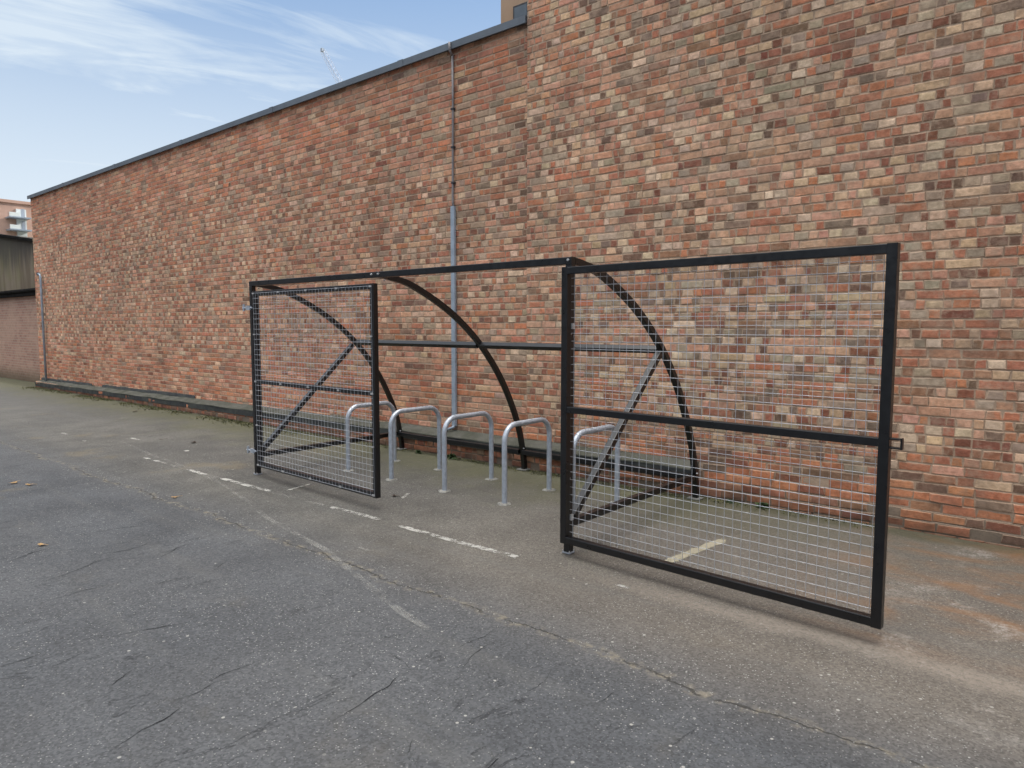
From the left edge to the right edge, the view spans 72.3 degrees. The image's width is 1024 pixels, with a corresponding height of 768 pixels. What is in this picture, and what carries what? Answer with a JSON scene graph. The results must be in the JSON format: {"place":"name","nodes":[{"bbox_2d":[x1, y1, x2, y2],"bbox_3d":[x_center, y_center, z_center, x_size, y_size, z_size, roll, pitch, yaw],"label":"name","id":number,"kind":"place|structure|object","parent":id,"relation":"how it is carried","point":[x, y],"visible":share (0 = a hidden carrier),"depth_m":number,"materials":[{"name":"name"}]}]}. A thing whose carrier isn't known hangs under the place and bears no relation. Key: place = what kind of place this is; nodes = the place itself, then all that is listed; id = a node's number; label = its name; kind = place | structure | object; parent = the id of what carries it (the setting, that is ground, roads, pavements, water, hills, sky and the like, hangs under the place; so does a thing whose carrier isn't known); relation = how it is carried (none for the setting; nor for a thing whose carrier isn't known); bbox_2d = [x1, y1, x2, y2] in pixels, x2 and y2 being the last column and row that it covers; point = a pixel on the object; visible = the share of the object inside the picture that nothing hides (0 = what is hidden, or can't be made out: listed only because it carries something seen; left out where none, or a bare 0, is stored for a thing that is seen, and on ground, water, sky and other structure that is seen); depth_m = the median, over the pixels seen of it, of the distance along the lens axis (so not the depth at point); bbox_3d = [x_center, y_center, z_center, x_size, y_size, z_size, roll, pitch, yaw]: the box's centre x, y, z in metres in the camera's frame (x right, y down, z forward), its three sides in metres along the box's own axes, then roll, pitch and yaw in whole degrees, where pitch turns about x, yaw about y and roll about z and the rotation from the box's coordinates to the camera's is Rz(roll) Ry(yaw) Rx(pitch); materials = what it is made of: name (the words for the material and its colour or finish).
{"place":"outdoors","nodes":[
{"label":"outdoors","id":0,"kind":"place"},
{"bbox_2d":[0,199,32,236],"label":"apartment building","id":1,"kind":"structure","parent":0,"point":[15,218],"depth_m":75.02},
{"bbox_2d":[0,0,500,201],"label":"sky","id":2,"kind":"structure","parent":0,"point":[87,86],"materials":[{"name":"blue"}]},
{"bbox_2d":[320,48,342,80],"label":"tower crane","id":3,"kind":"object","parent":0,"point":[321,49],"visible":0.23,"depth_m":191.30,"materials":[{"name":"paint"}]},
{"bbox_2d":[0,377,1023,767],"bbox_3d":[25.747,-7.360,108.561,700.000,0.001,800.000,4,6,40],"label":"ground","id":4,"kind":"structure","parent":0,"point":[350,629],"depth_m":3.77,"materials":[{"name":"grey asphalt"}]},
{"bbox_2d":[0,234,35,290],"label":"outbuilding","id":5,"kind":"structure","parent":4,"relation":"on","point":[16,263],"depth_m":22.32,"materials":[{"name":"grey metal"}]},
{"bbox_2d":[0,288,39,381],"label":"boundary wall","id":6,"kind":"structure","parent":4,"relation":"on","point":[19,351],"depth_m":20.52,"materials":[{"name":"pink brick"}]},
{"bbox_2d":[222,478,270,490],"bbox_3d":[-2.708,1.015,7.090,0.950,0.001,0.106,4,6,40],"label":"road marking","id":7,"kind":"object","parent":4,"relation":"on","point":[226,479],"visible":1,"depth_m":7.08,"materials":[{"name":"white paint"}]},
{"bbox_2d":[0,457,672,767],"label":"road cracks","id":8,"kind":"object","parent":4,"relation":"on","point":[243,666],"visible":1,"depth_m":3.34,"materials":[{"name":"grey asphalt"}]},
{"bbox_2d":[330,506,378,519],"bbox_3d":[-1.345,1.105,6.005,0.740,0.001,0.099,4,6,38],"label":"road marking","id":9,"kind":"object","parent":4,"relation":"on","point":[366,515],"visible":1,"depth_m":5.99,"materials":[{"name":"white paint"}]},
{"bbox_2d":[27,15,698,495],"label":"brick wall","id":10,"kind":"structure","parent":4,"relation":"on","point":[149,265],"depth_m":10.28,"materials":[{"name":"brown brick"}]},
{"bbox_2d":[36,272,46,381],"bbox_3d":[-12.109,-1.441,18.064,0.177,2.849,0.080,4,6,40],"label":"vent pipe","id":11,"kind":"object","parent":10,"relation":"attached to","point":[42,317],"visible":0.92,"depth_m":18.01,"materials":[{"name":"grey metal"}]},
{"bbox_2d":[447,42,456,430],"bbox_3d":[-0.754,-1.735,8.543,0.148,4.671,0.083,0,5,-3],"label":"pipe","id":12,"kind":"object","parent":10,"relation":"attached to","point":[453,308],"depth_m":8.56,"materials":[{"name":"grey metal"}]},
{"bbox_2d":[343,401,399,471],"bbox_3d":[-1.606,0.574,8.021,0.135,0.734,0.832,4,6,38],"label":"bike stand","id":13,"kind":"object","parent":4,"relation":"on","point":[347,425],"visible":0.88,"depth_m":7.79,"materials":[{"name":"silver metal"}]},
{"bbox_2d":[386,406,441,480],"bbox_3d":[-1.036,0.613,7.547,0.135,0.734,0.832,4,6,41],"label":"bike stand","id":14,"kind":"object","parent":4,"relation":"on","point":[396,413],"visible":0.98,"depth_m":7.43,"materials":[{"name":"silver metal"}]},
{"bbox_2d":[20,386,871,527],"bbox_3d":[-4.994,0.605,11.894,20.211,0.033,0.484,4,6,39],"label":"moss","id":15,"kind":"object","parent":4,"relation":"on","point":[241,423],"visible":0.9,"depth_m":10.56,"materials":[{"name":"green plant"}]},
{"bbox_2d":[447,453,456,459],"bbox_3d":[-0.721,0.871,8.461,0.192,0.072,0.102,4,6,40],"label":"weed","id":16,"kind":"object","parent":4,"relation":"on","point":[452,456],"visible":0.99,"depth_m":8.46,"materials":[{"name":"green plant"}]},
{"bbox_2d":[401,525,517,556],"bbox_3d":[-0.438,1.168,5.244,1.291,0.001,0.109,4,6,40],"label":"road marking","id":17,"kind":"object","parent":4,"relation":"on","point":[449,539],"visible":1,"depth_m":5.19,"materials":[{"name":"white paint"}]},
{"bbox_2d":[438,411,497,492],"bbox_3d":[-0.438,0.654,7.049,0.135,0.734,0.832,4,6,40],"label":"bike stand","id":18,"kind":"object","parent":4,"relation":"on","point":[448,421],"visible":1,"depth_m":6.92,"materials":[{"name":"silver metal"}]},
{"bbox_2d":[1,454,1020,767],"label":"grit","id":19,"kind":"object","parent":4,"relation":"on","point":[491,606],"visible":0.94,"depth_m":3.86,"materials":[{"name":"gravel"}]},
{"bbox_2d":[498,417,555,505],"bbox_3d":[0.145,0.695,6.564,0.135,0.734,0.832,4,6,39],"label":"bike stand","id":20,"kind":"object","parent":4,"relation":"on","point":[507,430],"visible":1,"depth_m":6.43,"materials":[{"name":"silver metal"}]},
{"bbox_2d":[242,243,903,629],"bbox_3d":[0.196,0.046,6.268,6.303,2.065,2.286,4,6,40],"label":"cycle shelter","id":21,"kind":"object","parent":4,"relation":"on","point":[570,509],"visible":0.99,"depth_m":4.76,"materials":[{"name":"black paint"}]},
{"bbox_2d":[574,424,619,502],"bbox_3d":[0.726,0.735,6.081,0.135,0.734,0.832,4,6,41],"label":"bike stand","id":22,"kind":"object","parent":4,"relation":"on","point":[617,458],"visible":0.45,"depth_m":6.17,"materials":[{"name":"silver metal"}]},
{"bbox_2d":[665,538,725,561],"bbox_3d":[1.318,1.188,5.008,0.805,0.001,0.111,-4,7,-43],"label":"road marking","id":23,"kind":"object","parent":4,"relation":"on","point":[695,550],"visible":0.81,"depth_m":5.00,"materials":[{"name":"beige paint"}]},
{"bbox_2d":[755,502,768,508],"bbox_3d":[2.208,1.068,6.195,0.154,0.054,0.107,4,6,40],"label":"weed","id":24,"kind":"object","parent":4,"relation":"on","point":[766,505],"visible":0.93,"depth_m":6.19,"materials":[{"name":"green plant"}]},
{"bbox_2d":[526,0,1023,548],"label":"brick wall","id":25,"kind":"structure","parent":4,"relation":"on","point":[678,128],"depth_m":5.96,"materials":[{"name":"brown brick"}]},
{"bbox_2d":[501,0,526,22],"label":"tower block","id":26,"kind":"structure","parent":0,"point":[512,9],"depth_m":37.55,"materials":[{"name":"beige concrete"}]},
{"bbox_2d":[513,2,526,18],"bbox_3d":[0.470,-19.453,37.176,1.050,1.350,0.070,4,6,40],"label":"window","id":27,"kind":"structure","parent":26,"relation":"in","point":[519,10],"depth_m":37.14,"materials":[{"name":"grey glass"}]}
]}

